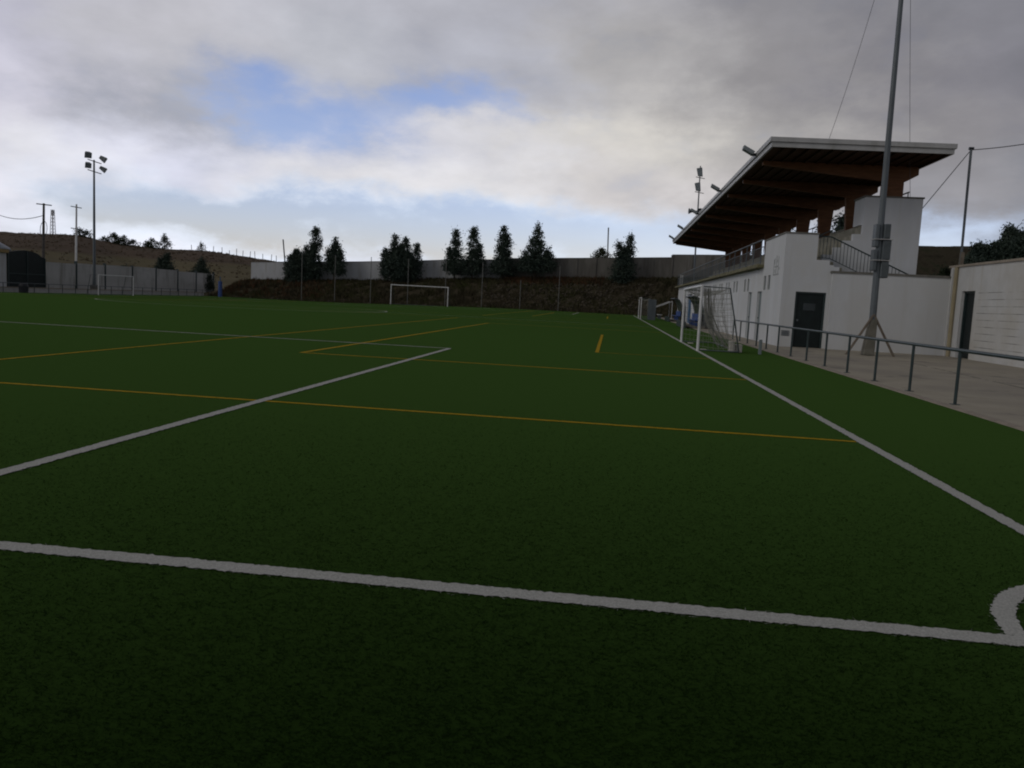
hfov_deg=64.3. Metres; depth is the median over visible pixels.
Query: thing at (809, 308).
door
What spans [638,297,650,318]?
goal
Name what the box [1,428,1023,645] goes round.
white turf pile
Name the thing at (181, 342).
retreat line
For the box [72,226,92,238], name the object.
crest bush
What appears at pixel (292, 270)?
bank tree
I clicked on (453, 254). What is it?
bank tree
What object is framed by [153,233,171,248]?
crest tree
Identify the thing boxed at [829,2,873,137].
cable
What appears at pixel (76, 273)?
panel wall
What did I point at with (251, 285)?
rusty weeds
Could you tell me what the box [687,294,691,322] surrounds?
door
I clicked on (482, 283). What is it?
net pole
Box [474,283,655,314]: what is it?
rubble
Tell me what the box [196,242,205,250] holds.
crest tree
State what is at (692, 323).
dugout
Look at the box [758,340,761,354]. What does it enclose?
bollard
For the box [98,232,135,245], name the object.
crest bush
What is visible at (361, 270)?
perimeter wall
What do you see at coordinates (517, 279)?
rusty weeds
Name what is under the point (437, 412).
pitch sideline
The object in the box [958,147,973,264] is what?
net mast
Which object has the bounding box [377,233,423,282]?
bank tree
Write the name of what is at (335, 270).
net pole
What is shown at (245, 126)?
sky
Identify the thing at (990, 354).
pitch railing
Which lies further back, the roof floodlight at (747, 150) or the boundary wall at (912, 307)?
the roof floodlight at (747, 150)
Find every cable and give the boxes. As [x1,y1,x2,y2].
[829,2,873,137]
[910,0,910,29]
[923,151,969,207]
[972,144,1023,149]
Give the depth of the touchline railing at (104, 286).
88.07 m
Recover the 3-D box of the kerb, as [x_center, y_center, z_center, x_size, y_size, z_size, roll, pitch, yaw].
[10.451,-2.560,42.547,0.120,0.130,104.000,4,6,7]
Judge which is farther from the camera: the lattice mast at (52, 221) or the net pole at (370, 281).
the lattice mast at (52, 221)
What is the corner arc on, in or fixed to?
on the pitch
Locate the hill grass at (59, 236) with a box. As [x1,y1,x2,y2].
[1,232,278,277]
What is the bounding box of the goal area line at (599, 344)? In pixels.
[595,335,602,351]
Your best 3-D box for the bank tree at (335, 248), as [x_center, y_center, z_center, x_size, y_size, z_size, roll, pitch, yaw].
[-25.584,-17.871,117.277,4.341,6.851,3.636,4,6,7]
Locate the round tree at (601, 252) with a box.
[590,246,612,257]
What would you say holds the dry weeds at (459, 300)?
on the ground at (930, 259)
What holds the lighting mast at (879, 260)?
on the apron
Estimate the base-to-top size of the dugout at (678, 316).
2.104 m
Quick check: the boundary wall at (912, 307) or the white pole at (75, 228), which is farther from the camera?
the white pole at (75, 228)
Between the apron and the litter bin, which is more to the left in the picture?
the litter bin
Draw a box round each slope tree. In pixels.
[154,252,175,269]
[186,256,217,291]
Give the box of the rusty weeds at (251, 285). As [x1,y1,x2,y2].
[217,276,336,298]
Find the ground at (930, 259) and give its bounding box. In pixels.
[0,232,992,318]
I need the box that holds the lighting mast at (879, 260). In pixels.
[845,0,903,356]
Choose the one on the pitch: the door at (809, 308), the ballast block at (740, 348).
the ballast block at (740, 348)
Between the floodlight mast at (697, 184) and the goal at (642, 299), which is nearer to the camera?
the goal at (642, 299)
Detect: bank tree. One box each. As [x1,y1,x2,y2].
[282,243,311,281]
[300,225,324,281]
[320,236,347,281]
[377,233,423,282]
[440,225,467,280]
[458,226,487,279]
[484,225,521,278]
[514,220,559,277]
[607,232,640,284]
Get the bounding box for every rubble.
[229,296,472,306]
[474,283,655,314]
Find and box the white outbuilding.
[0,242,11,286]
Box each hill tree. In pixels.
[930,264,950,275]
[955,220,1023,264]
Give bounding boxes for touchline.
[635,316,1023,534]
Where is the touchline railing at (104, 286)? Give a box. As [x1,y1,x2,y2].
[0,282,211,295]
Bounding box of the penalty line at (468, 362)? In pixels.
[300,323,745,379]
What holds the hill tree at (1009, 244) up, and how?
on the ground at (930, 259)
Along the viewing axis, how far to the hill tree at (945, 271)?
65.03 m
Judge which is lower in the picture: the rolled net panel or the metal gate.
the rolled net panel
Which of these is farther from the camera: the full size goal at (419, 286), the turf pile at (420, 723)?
the full size goal at (419, 286)
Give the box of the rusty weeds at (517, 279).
[503,274,604,286]
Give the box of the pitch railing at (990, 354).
[732,320,1023,404]
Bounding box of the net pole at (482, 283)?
[481,268,482,306]
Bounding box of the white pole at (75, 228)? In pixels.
[71,204,81,260]
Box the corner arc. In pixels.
[990,585,1023,635]
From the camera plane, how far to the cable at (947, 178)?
31.18 m
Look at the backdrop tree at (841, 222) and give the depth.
55.92 m
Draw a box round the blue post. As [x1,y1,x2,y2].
[218,277,221,296]
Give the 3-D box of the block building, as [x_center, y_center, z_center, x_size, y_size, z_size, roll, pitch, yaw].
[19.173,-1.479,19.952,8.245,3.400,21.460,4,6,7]
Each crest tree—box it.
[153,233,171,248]
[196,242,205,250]
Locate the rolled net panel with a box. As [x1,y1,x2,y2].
[647,299,656,319]
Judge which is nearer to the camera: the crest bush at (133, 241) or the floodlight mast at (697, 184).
the floodlight mast at (697, 184)
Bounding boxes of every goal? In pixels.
[87,274,133,295]
[390,284,449,306]
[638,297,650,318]
[680,285,738,352]
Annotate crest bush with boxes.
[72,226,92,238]
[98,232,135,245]
[125,238,142,246]
[141,237,160,248]
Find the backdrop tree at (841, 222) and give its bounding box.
[831,209,843,232]
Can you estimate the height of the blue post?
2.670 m
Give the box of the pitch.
[0,292,1023,767]
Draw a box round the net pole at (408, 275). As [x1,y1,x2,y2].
[407,259,408,302]
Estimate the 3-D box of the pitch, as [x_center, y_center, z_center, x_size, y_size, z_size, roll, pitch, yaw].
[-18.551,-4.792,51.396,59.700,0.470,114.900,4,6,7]
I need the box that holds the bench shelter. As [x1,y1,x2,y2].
[656,301,672,318]
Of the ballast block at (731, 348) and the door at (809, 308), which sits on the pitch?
the ballast block at (731, 348)
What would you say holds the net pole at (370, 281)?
on the ground at (930, 259)
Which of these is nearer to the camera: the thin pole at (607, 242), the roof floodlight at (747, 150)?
the roof floodlight at (747, 150)
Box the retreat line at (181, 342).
[0,318,448,359]
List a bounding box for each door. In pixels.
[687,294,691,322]
[747,292,751,331]
[757,292,761,339]
[792,291,825,347]
[958,291,974,358]
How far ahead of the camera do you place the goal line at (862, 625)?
3.67 m
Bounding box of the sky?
[0,0,1023,261]
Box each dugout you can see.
[665,298,682,321]
[676,296,704,328]
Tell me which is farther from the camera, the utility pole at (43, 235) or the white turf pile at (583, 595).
the utility pole at (43, 235)
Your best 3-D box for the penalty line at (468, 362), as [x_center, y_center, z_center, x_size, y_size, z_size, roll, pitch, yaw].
[1.617,-1.615,28.840,8.978,0.001,25.724,4,6,7]
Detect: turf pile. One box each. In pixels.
[0,395,1023,767]
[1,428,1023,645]
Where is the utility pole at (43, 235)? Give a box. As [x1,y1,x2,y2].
[36,203,51,257]
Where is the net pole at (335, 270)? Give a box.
[334,255,335,299]
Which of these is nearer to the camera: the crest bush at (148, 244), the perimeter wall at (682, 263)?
the perimeter wall at (682, 263)
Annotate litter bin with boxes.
[18,283,28,292]
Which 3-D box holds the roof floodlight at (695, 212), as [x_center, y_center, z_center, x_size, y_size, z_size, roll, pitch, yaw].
[12.269,-11.583,54.694,0.538,0.384,0.400,4,6,7]
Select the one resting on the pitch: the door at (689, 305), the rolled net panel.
the rolled net panel
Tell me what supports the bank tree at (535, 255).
on the ground at (930, 259)
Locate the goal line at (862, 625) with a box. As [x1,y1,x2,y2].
[0,541,1023,645]
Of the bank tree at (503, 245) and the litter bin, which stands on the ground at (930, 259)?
the bank tree at (503, 245)
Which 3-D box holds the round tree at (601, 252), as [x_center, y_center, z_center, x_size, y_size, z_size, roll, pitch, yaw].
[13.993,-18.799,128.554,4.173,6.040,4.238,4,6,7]
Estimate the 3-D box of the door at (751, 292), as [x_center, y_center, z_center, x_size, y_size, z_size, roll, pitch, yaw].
[11.375,-3.273,38.820,0.080,2.180,1.000,4,6,7]
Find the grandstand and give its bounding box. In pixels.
[672,136,957,348]
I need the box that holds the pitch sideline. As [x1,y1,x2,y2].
[0,382,855,441]
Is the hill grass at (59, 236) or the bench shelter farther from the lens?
the hill grass at (59, 236)
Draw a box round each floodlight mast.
[84,151,106,288]
[688,166,704,279]
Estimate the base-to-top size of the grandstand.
7.710 m
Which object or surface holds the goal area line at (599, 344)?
on the pitch
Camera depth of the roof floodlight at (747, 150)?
32.78 m
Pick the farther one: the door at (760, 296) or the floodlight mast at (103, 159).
the floodlight mast at (103, 159)
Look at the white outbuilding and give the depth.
79.71 m
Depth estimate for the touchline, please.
7.44 m
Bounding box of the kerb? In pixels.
[661,318,1023,430]
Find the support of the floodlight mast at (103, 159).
on the ground at (930, 259)
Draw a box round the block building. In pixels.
[942,258,1023,367]
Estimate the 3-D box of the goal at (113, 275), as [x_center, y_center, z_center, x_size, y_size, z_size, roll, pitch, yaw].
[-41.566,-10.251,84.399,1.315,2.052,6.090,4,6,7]
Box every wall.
[0,286,203,295]
[46,261,214,292]
[251,259,500,280]
[503,257,670,277]
[670,254,751,277]
[825,271,950,355]
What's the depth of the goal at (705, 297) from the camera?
25.53 m
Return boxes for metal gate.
[6,250,45,287]
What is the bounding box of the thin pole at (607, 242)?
[607,228,608,257]
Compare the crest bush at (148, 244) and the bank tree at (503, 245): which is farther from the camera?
the crest bush at (148, 244)
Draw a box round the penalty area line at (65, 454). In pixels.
[0,321,450,474]
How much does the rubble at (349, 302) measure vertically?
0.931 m
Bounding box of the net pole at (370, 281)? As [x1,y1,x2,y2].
[370,257,371,299]
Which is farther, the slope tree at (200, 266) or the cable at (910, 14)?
the slope tree at (200, 266)
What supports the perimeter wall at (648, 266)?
on the ground at (930, 259)
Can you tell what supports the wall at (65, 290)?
on the ground at (930, 259)
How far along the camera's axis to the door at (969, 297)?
29.50 m
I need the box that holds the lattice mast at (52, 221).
[50,210,55,233]
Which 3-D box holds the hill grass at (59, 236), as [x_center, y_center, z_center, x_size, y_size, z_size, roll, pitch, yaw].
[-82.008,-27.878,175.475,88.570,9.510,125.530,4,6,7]
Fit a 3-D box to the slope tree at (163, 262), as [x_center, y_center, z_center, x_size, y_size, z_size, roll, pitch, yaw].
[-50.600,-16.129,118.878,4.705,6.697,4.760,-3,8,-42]
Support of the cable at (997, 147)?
attached to the net mast at (961, 257)
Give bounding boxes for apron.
[662,318,1023,425]
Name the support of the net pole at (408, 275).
on the ground at (930, 259)
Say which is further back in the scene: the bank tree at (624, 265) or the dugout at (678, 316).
the bank tree at (624, 265)
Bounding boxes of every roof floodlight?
[690,208,698,214]
[711,184,720,191]
[742,145,755,155]
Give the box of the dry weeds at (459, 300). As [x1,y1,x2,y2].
[207,275,707,316]
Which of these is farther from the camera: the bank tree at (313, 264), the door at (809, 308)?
the bank tree at (313, 264)
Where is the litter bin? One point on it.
(23, 287)
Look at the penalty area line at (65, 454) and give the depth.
7.66 m
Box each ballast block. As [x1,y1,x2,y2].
[728,341,734,352]
[734,344,741,352]
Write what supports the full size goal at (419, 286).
on the pitch
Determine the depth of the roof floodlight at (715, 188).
43.35 m
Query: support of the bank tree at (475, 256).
on the ground at (930, 259)

